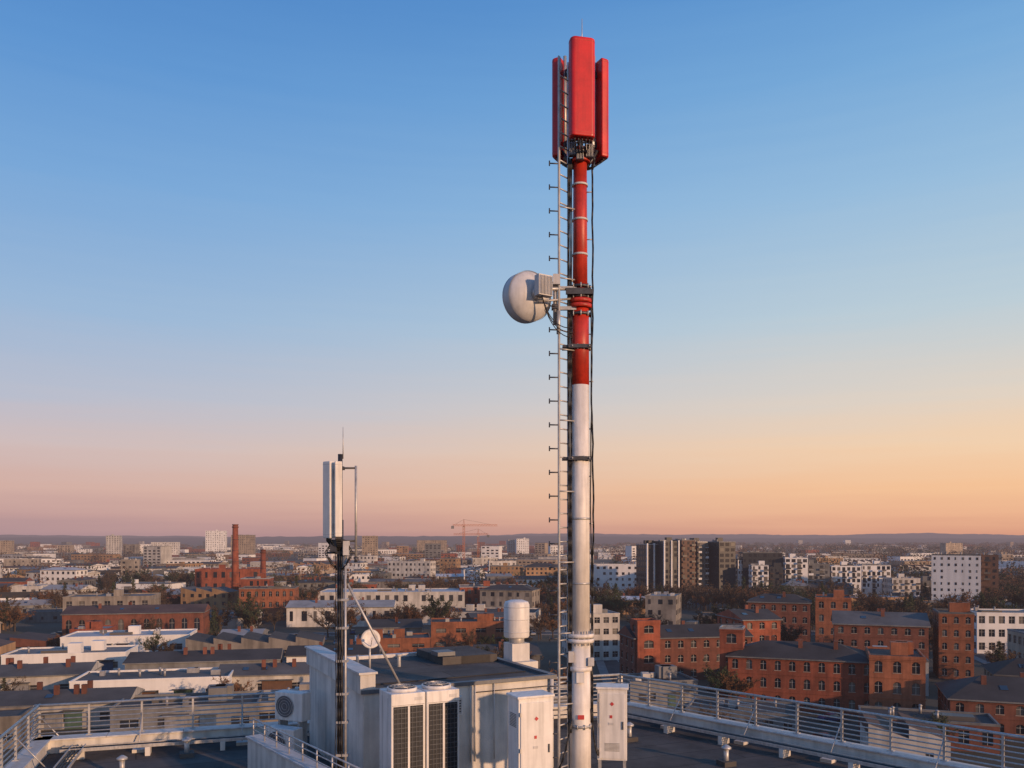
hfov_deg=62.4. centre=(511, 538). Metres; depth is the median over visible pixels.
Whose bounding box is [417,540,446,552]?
distant tower block
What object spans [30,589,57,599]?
tree
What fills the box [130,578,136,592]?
tree
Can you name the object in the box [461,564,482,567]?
warehouse
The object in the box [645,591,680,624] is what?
town building
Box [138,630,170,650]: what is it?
tree
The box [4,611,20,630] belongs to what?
tree
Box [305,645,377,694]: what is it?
side parapet
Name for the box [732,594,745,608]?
tree
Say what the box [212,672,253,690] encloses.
tree
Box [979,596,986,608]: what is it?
tree
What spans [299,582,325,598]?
tree
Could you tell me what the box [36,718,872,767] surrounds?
office building
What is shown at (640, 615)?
tree
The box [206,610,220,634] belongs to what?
tree
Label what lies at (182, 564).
town building
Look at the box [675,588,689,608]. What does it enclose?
tree
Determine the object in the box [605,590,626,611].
tree
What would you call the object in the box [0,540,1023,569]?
distant city
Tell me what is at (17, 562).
town building
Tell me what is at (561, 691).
warehouse
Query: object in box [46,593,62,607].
tree
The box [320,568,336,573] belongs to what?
warehouse
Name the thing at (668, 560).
glass tower block
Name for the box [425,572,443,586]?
tree
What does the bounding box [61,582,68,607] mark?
tree
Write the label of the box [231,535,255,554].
distant tower block
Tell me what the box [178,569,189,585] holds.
tree
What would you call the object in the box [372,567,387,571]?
warehouse
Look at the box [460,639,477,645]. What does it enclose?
tree
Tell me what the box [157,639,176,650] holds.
tree
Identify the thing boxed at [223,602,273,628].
tree
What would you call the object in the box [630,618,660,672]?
brick workshop tower
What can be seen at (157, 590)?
tree
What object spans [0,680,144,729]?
warehouse
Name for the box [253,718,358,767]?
wall handrail
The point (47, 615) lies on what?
warehouse
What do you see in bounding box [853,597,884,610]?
tree
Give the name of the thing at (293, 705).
condenser
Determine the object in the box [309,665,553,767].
walls
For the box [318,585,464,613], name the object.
logistics hall
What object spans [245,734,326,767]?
roof wall
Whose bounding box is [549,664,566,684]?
tree
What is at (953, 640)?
brick warehouse
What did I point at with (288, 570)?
warehouse
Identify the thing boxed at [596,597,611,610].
tree
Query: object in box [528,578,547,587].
tree
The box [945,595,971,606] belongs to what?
tree
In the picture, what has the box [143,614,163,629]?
tree
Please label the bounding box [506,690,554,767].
equipment cabinet
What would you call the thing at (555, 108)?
sector antenna
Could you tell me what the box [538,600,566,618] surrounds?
tree
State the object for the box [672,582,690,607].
tree
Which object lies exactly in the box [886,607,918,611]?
tree
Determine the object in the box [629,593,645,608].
tree
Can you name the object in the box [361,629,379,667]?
satellite dish
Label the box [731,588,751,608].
tree
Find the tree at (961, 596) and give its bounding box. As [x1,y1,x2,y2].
[940,588,973,603]
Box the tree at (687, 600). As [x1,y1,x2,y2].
[681,593,696,609]
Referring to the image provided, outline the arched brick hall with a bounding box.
[60,602,210,635]
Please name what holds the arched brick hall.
on the ground
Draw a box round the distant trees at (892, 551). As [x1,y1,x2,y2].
[0,542,1023,586]
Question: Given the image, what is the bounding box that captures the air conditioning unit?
[379,681,458,767]
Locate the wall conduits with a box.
[470,683,546,761]
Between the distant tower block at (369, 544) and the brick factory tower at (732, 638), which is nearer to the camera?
the brick factory tower at (732, 638)
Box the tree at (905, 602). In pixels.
[902,596,908,611]
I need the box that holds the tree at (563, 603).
[544,599,566,612]
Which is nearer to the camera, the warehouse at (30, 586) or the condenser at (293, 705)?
the condenser at (293, 705)
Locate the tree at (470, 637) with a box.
[461,629,476,645]
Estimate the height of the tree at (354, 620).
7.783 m
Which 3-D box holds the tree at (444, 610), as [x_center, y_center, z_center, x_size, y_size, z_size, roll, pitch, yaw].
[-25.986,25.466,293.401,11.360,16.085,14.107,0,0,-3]
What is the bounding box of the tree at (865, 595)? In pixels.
[860,593,884,610]
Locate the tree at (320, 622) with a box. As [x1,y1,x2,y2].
[303,608,336,637]
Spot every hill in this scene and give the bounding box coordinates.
[0,533,1023,538]
[0,535,1023,544]
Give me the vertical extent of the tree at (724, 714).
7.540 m
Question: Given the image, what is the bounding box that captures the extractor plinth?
[503,658,537,667]
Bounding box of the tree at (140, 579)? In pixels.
[135,573,151,581]
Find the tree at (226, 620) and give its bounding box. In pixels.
[214,613,232,629]
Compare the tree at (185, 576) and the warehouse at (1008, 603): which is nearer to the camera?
the warehouse at (1008, 603)
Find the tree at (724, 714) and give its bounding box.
[697,701,731,719]
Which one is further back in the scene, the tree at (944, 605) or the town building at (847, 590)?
the town building at (847, 590)
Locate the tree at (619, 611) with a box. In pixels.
[617,599,624,616]
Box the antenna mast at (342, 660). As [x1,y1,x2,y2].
[324,447,400,767]
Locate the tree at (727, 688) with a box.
[716,678,752,697]
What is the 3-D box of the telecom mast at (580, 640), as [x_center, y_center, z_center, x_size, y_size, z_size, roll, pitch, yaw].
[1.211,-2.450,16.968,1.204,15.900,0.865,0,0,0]
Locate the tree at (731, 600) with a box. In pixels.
[726,594,736,608]
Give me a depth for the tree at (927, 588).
442.97 m
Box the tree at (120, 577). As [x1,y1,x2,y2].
[109,569,132,582]
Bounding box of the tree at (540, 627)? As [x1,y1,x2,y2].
[529,618,549,639]
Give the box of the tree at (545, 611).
[537,605,553,620]
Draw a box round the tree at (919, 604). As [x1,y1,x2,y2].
[901,592,928,612]
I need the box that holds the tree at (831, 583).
[824,578,844,592]
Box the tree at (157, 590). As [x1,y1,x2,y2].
[147,586,174,600]
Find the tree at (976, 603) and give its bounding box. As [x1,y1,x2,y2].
[969,598,986,608]
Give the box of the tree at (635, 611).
[625,605,641,614]
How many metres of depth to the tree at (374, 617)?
294.64 m
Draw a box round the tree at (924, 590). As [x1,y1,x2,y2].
[922,583,928,599]
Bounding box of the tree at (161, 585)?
[150,579,170,592]
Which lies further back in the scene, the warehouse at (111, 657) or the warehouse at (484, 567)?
the warehouse at (484, 567)
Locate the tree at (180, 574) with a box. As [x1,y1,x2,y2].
[168,568,182,581]
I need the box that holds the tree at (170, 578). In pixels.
[164,569,179,581]
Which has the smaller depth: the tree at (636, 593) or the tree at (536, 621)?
the tree at (536, 621)
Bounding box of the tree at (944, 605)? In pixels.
[932,601,947,607]
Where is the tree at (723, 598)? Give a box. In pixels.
[718,589,735,605]
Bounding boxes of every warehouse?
[0,576,33,584]
[0,583,20,591]
[0,591,46,599]
[0,597,53,615]
[0,607,14,629]
[0,632,59,648]
[0,639,15,664]
[0,656,103,690]
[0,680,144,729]
[0,706,32,748]
[1,640,137,669]
[2,574,25,577]
[11,581,56,591]
[25,607,62,622]
[40,583,96,601]
[60,625,197,651]
[69,620,117,633]
[69,667,233,694]
[88,574,131,586]
[97,570,119,574]
[97,586,147,590]
[103,589,147,592]
[109,683,263,731]
[110,566,120,569]
[116,579,185,588]
[122,644,283,669]
[141,565,183,574]
[150,574,168,581]
[153,568,188,574]
[162,586,227,603]
[183,565,226,570]
[185,630,324,659]
[210,610,262,628]
[217,626,268,635]
[218,659,308,690]
[229,564,249,567]
[259,682,308,721]
[266,569,299,572]
[283,561,293,569]
[284,639,379,662]
[301,572,334,579]
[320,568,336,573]
[347,572,391,578]
[356,628,430,653]
[367,565,387,567]
[368,577,453,587]
[369,617,422,632]
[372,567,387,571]
[405,575,431,578]
[418,604,540,625]
[430,613,508,647]
[436,572,463,578]
[446,568,461,573]
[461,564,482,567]
[465,608,503,617]
[473,639,541,668]
[474,565,487,570]
[540,587,602,600]
[554,683,566,703]
[560,588,621,602]
[597,593,644,614]
[615,664,697,707]
[685,620,698,623]
[687,599,716,604]
[697,608,727,623]
[832,608,930,659]
[852,593,907,601]
[860,710,950,759]
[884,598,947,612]
[889,592,926,599]
[932,602,974,678]
[1000,568,1023,572]
[1000,587,1013,604]
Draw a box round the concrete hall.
[62,589,160,610]
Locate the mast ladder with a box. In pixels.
[549,55,574,767]
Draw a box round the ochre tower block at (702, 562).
[690,538,708,587]
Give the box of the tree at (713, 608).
[709,600,737,621]
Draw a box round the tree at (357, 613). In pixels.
[325,601,366,621]
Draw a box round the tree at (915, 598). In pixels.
[891,593,931,603]
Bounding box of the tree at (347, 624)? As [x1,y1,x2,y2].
[328,616,357,629]
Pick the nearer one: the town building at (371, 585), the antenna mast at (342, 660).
the antenna mast at (342, 660)
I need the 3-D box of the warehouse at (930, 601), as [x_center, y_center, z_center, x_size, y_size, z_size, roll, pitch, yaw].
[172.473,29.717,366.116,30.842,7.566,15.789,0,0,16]
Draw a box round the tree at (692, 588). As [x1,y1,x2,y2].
[687,579,703,607]
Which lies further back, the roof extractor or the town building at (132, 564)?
the town building at (132, 564)
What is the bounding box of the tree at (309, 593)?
[296,589,320,599]
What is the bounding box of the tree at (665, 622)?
[646,613,670,624]
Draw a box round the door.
[511,688,541,691]
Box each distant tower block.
[0,540,13,553]
[106,534,121,554]
[140,544,151,553]
[151,542,179,554]
[205,530,226,551]
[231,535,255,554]
[362,535,377,554]
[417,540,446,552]
[507,539,514,553]
[515,538,528,553]
[940,542,962,553]
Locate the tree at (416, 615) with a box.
[399,604,430,619]
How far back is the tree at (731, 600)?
378.09 m
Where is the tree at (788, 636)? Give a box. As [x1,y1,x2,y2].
[780,632,796,640]
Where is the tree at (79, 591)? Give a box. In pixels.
[71,583,91,593]
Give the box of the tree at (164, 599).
[161,592,173,602]
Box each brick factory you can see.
[239,584,298,620]
[240,573,273,586]
[725,636,868,714]
[865,640,926,708]
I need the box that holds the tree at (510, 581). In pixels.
[499,575,517,583]
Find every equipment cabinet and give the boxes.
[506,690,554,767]
[596,683,628,767]
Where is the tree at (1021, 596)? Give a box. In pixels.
[1007,583,1023,601]
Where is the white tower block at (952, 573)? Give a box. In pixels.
[931,552,980,608]
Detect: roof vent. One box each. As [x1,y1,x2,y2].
[116,755,127,767]
[179,737,193,758]
[627,722,637,742]
[716,744,735,767]
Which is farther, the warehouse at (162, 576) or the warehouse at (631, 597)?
the warehouse at (162, 576)
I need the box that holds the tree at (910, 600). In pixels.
[906,592,914,612]
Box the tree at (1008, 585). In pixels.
[1000,579,1022,607]
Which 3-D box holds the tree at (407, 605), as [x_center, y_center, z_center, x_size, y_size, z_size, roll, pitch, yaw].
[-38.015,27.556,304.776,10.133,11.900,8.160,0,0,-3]
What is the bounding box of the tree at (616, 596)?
[597,590,633,610]
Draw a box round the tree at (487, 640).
[478,633,490,643]
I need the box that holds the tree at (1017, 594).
[1000,582,1023,603]
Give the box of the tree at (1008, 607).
[999,597,1021,608]
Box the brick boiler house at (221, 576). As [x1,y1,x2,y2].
[195,565,259,587]
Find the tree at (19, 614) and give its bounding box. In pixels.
[0,607,35,631]
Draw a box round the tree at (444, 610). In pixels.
[420,589,452,617]
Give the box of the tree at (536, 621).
[529,612,548,638]
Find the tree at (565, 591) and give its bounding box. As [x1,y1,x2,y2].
[553,580,566,601]
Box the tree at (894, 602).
[875,591,895,609]
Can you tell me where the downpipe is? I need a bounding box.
[550,679,553,751]
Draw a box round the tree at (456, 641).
[448,638,470,645]
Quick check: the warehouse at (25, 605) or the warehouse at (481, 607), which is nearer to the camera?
the warehouse at (481, 607)
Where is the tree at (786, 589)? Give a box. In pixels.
[782,582,805,595]
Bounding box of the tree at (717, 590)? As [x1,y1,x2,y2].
[708,585,721,605]
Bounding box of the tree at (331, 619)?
[313,602,364,624]
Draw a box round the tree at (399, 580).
[383,579,404,587]
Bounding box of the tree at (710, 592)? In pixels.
[696,584,716,610]
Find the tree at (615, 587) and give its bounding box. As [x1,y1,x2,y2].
[613,582,621,615]
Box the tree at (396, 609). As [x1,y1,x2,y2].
[387,606,404,616]
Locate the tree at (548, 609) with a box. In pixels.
[538,604,564,620]
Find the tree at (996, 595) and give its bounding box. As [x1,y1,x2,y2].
[984,587,1004,603]
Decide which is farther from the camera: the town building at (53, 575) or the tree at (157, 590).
the town building at (53, 575)
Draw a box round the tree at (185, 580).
[180,576,191,585]
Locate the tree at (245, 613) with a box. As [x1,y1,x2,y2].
[235,598,264,625]
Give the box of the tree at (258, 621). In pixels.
[252,617,266,628]
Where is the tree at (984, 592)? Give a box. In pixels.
[975,589,1001,597]
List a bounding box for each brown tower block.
[672,538,695,600]
[976,552,998,602]
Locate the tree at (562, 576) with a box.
[546,568,566,582]
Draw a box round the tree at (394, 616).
[375,610,405,618]
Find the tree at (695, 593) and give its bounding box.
[688,587,713,609]
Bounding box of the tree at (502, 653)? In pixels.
[499,646,503,657]
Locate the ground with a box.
[1,545,1023,767]
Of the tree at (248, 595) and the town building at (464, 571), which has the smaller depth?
the tree at (248, 595)
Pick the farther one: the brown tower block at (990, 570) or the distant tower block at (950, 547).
the distant tower block at (950, 547)
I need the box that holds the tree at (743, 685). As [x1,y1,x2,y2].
[716,671,760,697]
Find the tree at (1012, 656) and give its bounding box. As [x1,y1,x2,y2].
[985,642,1019,659]
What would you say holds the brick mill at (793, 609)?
on the ground
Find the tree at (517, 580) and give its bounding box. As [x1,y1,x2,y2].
[511,576,522,583]
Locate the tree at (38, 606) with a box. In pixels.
[30,603,53,608]
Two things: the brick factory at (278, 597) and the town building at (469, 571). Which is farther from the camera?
the town building at (469, 571)
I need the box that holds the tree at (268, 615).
[262,607,283,630]
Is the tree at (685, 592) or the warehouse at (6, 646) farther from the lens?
the tree at (685, 592)
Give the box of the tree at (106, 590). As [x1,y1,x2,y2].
[98,584,113,592]
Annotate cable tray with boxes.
[53,744,85,767]
[60,711,596,761]
[627,712,909,767]
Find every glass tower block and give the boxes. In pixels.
[636,540,657,595]
[654,537,679,589]
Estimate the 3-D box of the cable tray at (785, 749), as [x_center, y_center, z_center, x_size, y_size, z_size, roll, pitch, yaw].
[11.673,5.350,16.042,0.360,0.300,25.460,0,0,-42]
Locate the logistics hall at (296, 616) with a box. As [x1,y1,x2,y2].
[285,597,396,626]
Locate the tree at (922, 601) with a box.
[907,593,932,608]
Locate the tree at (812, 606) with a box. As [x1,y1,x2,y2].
[811,598,814,629]
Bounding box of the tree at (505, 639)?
[501,632,508,652]
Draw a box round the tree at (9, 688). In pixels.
[1,675,25,690]
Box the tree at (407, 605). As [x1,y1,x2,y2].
[396,600,420,613]
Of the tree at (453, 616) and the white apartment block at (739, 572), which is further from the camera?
the white apartment block at (739, 572)
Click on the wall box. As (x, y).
(460, 705)
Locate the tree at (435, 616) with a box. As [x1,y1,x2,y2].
[426,607,444,621]
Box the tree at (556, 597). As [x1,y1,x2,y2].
[552,589,557,604]
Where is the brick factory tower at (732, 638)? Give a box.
[719,625,745,697]
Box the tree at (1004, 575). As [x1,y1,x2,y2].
[999,571,1011,580]
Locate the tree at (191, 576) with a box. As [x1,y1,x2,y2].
[189,567,201,580]
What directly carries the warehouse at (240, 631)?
on the ground
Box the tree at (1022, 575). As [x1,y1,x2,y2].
[1014,570,1023,581]
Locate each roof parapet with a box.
[5,735,54,767]
[25,701,628,753]
[627,701,988,767]
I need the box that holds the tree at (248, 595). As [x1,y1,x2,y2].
[240,592,255,628]
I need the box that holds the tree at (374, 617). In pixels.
[366,614,386,620]
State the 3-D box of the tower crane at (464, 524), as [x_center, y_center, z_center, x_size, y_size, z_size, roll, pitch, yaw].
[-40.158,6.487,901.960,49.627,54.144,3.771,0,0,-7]
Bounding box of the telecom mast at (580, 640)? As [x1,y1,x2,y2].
[558,56,599,767]
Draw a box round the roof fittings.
[356,645,525,684]
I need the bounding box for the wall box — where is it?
[459,695,462,714]
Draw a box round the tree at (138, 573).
[134,568,148,578]
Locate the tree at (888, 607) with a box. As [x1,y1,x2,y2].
[873,597,893,611]
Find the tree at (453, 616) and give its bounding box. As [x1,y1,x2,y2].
[446,610,459,617]
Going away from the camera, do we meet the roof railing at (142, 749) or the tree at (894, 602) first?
the roof railing at (142, 749)
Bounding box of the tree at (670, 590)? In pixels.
[658,582,675,592]
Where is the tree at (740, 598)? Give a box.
[726,589,754,608]
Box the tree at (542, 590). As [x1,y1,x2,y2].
[539,580,544,601]
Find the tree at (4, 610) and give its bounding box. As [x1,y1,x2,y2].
[0,606,16,621]
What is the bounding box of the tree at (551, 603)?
[548,596,556,622]
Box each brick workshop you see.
[617,620,753,679]
[715,605,782,642]
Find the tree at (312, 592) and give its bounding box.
[305,587,319,599]
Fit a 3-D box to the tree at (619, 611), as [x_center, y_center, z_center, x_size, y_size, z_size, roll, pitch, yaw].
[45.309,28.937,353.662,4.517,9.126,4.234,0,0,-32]
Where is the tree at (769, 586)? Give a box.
[752,577,777,591]
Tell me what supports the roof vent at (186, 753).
on the office building at (655, 746)
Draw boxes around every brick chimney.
[231,524,238,589]
[260,549,265,572]
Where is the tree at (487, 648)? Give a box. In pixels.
[476,642,496,653]
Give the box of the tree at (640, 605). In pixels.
[636,597,643,617]
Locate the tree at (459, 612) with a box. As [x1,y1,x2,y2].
[435,606,463,617]
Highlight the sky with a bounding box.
[0,0,1023,536]
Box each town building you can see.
[0,563,2,577]
[2,566,51,573]
[3,558,40,565]
[17,566,78,577]
[25,570,100,583]
[40,566,88,583]
[57,575,96,586]
[61,562,103,569]
[88,561,111,569]
[121,558,140,576]
[166,562,202,566]
[181,586,238,609]
[200,561,228,567]
[266,571,300,584]
[291,577,336,599]
[294,562,333,573]
[296,563,313,573]
[330,573,371,581]
[336,579,376,587]
[347,559,367,571]
[350,554,377,562]
[353,567,378,571]
[367,561,387,564]
[387,559,435,578]
[440,557,460,573]
[461,565,478,579]
[468,568,489,583]
[469,556,497,564]
[479,582,540,607]
[484,572,512,583]
[488,560,515,570]
[513,575,566,586]
[556,564,566,573]
[590,562,635,591]
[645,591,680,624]
[781,579,809,591]
[806,581,853,594]
[812,556,842,564]
[853,560,888,564]
[891,565,930,573]
[904,567,930,572]
[998,552,1013,560]
[999,560,1023,567]
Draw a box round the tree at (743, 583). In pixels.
[739,577,747,606]
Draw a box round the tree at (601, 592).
[590,580,615,599]
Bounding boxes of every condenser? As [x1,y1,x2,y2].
[266,724,302,754]
[275,689,310,756]
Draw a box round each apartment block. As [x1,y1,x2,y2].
[490,563,522,575]
[524,562,560,575]
[561,604,619,660]
[736,555,741,586]
[738,551,782,585]
[748,561,768,589]
[769,563,782,593]
[782,554,807,582]
[808,560,829,582]
[830,562,860,594]
[854,561,890,594]
[882,574,920,596]
[920,576,930,599]
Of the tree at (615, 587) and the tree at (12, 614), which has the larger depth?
the tree at (615, 587)
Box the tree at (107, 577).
[101,572,113,581]
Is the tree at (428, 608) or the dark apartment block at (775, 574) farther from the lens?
the dark apartment block at (775, 574)
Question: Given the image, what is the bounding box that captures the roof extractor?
[504,599,529,661]
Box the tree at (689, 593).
[676,585,695,608]
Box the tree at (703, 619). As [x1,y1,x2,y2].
[692,609,710,623]
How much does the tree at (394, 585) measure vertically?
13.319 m
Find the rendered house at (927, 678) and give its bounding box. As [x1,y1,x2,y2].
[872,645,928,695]
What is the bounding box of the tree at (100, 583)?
[96,575,101,588]
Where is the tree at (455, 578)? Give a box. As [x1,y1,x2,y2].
[447,574,464,587]
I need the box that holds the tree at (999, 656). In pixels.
[991,641,1004,661]
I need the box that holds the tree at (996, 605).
[985,601,1001,608]
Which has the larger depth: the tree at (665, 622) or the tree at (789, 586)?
the tree at (789, 586)
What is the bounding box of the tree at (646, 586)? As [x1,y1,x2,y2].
[633,581,660,592]
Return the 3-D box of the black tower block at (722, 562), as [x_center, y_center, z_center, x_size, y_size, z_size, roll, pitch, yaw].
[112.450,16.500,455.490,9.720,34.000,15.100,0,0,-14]
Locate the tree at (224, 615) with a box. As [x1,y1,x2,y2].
[210,603,230,631]
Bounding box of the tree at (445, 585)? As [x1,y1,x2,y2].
[424,580,451,587]
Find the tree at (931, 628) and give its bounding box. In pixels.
[929,621,932,655]
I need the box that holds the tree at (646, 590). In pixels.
[641,586,654,595]
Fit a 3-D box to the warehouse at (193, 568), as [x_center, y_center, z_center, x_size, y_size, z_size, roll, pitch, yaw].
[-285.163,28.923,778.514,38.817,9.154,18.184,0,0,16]
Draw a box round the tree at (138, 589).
[127,584,146,592]
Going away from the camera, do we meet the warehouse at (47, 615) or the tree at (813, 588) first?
the warehouse at (47, 615)
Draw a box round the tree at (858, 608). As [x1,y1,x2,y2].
[851,602,865,610]
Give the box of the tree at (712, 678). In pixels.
[701,659,739,692]
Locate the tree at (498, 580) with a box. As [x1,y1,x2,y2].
[482,577,510,583]
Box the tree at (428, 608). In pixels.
[422,600,439,616]
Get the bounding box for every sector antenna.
[323,461,338,549]
[334,461,342,548]
[552,57,572,169]
[569,36,594,156]
[587,58,608,170]
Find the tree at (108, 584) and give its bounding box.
[102,579,112,588]
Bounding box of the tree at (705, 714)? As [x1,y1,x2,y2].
[698,708,724,718]
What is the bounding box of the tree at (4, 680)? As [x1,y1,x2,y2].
[0,678,8,689]
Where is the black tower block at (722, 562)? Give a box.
[706,538,735,592]
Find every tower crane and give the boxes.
[451,519,496,559]
[454,529,489,557]
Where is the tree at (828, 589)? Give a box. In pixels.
[818,582,849,593]
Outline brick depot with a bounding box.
[459,581,531,606]
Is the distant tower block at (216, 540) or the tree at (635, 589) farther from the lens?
the distant tower block at (216, 540)
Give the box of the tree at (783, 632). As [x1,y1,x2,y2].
[780,625,794,640]
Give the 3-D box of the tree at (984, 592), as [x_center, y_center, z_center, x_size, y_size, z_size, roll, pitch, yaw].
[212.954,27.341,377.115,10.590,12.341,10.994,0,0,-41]
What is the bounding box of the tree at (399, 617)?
[378,609,414,618]
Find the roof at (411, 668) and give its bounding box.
[353,656,540,687]
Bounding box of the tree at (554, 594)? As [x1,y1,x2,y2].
[548,587,565,602]
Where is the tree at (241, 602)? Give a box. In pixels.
[228,593,257,628]
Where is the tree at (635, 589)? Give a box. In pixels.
[622,585,643,594]
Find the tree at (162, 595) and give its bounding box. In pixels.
[145,583,166,599]
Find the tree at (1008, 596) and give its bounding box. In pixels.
[991,584,1013,603]
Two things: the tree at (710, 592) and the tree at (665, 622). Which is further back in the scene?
the tree at (710, 592)
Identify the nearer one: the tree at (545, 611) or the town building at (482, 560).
the tree at (545, 611)
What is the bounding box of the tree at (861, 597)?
[854,586,876,600]
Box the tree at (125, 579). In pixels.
[122,571,133,581]
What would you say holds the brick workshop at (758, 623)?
on the ground
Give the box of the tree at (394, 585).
[385,578,401,587]
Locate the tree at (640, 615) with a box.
[625,607,662,622]
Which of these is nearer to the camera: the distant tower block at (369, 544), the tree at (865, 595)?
the tree at (865, 595)
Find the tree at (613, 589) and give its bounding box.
[609,583,626,594]
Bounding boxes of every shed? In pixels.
[686,696,799,731]
[858,704,1000,753]
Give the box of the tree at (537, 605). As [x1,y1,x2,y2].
[535,601,545,610]
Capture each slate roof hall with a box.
[935,672,1023,739]
[981,658,1023,676]
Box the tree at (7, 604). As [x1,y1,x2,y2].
[0,595,24,630]
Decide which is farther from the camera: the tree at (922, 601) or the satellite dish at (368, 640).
the tree at (922, 601)
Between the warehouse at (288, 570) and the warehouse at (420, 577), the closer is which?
the warehouse at (420, 577)
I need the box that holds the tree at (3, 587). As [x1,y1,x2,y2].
[0,584,11,591]
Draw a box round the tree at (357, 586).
[352,581,366,587]
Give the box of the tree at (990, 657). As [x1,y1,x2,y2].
[984,646,1006,662]
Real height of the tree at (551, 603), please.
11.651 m
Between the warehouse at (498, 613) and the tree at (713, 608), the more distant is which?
the warehouse at (498, 613)
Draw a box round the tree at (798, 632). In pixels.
[780,620,804,640]
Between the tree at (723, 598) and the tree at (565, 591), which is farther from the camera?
the tree at (565, 591)
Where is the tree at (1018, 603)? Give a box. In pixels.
[1009,596,1023,607]
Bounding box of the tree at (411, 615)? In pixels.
[399,607,427,618]
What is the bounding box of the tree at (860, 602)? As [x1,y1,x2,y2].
[851,590,875,607]
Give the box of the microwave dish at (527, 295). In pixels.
[502,270,576,337]
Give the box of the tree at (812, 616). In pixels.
[811,604,814,623]
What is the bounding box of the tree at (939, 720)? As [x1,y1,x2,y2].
[913,712,957,735]
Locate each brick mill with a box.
[746,592,811,641]
[815,590,851,642]
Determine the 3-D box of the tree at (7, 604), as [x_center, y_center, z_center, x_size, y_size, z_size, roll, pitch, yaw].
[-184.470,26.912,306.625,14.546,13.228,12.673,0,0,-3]
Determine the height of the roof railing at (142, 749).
1.235 m
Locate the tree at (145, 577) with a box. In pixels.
[140,570,155,581]
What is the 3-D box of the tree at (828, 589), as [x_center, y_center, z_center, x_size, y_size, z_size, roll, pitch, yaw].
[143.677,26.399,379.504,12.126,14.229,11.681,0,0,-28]
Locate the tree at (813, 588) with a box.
[805,581,822,593]
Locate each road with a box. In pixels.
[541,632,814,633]
[604,660,619,681]
[974,653,1006,662]
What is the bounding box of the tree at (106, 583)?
[95,578,115,588]
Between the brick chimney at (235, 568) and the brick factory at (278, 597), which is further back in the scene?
the brick chimney at (235, 568)
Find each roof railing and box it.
[0,705,58,767]
[30,673,622,752]
[617,674,1023,767]
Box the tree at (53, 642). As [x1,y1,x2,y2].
[48,634,64,646]
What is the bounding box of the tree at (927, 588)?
[920,584,930,594]
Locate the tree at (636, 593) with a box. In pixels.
[625,588,643,595]
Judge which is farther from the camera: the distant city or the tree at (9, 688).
the distant city
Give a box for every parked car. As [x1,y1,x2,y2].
[812,732,834,738]
[818,713,843,722]
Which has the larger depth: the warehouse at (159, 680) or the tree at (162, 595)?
the tree at (162, 595)
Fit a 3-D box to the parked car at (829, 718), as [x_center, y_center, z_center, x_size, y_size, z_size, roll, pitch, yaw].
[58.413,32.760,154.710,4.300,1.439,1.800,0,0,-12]
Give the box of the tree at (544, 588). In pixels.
[540,581,556,595]
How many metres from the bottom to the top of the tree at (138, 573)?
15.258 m
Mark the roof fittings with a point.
(453, 655)
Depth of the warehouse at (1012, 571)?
699.83 m
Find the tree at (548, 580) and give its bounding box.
[544,573,556,584]
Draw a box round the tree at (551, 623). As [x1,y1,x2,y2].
[538,618,561,637]
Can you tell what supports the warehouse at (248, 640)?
on the ground
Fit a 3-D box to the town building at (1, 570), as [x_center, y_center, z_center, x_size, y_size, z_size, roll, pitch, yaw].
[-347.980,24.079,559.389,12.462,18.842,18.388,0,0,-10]
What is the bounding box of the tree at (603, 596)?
[590,590,615,608]
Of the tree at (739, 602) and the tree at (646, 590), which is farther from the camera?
the tree at (646, 590)
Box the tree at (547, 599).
[544,585,552,604]
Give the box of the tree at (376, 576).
[371,575,383,578]
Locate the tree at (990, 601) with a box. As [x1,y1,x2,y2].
[979,592,1003,608]
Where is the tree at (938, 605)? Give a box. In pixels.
[931,598,955,609]
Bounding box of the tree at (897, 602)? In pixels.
[883,591,906,606]
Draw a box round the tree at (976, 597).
[967,591,991,603]
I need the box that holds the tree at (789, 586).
[774,580,800,594]
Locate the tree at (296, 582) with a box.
[294,576,300,595]
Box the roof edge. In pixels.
[347,652,556,694]
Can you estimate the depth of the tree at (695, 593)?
397.22 m
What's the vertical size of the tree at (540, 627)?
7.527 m
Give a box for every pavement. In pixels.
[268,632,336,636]
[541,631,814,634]
[595,660,674,708]
[974,655,1006,663]
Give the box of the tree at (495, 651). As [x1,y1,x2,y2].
[470,645,503,657]
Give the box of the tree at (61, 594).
[49,588,68,607]
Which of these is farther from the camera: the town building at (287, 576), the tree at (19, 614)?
the town building at (287, 576)
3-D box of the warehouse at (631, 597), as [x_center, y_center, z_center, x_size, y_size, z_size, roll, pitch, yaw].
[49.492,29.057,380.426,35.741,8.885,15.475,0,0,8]
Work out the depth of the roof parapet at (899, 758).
21.87 m
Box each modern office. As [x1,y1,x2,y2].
[970,606,1023,653]
[1007,629,1023,659]
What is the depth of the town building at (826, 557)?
887.99 m
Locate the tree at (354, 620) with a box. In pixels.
[347,617,363,630]
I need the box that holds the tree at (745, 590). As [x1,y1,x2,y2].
[732,583,753,608]
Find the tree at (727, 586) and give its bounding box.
[717,581,738,608]
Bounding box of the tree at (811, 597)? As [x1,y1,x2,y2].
[796,588,815,602]
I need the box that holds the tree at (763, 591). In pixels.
[747,589,769,597]
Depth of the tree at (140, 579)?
551.46 m
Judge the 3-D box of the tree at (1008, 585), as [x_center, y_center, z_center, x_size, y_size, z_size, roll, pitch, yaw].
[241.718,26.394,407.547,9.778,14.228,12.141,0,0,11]
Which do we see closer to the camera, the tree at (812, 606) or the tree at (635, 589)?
the tree at (812, 606)

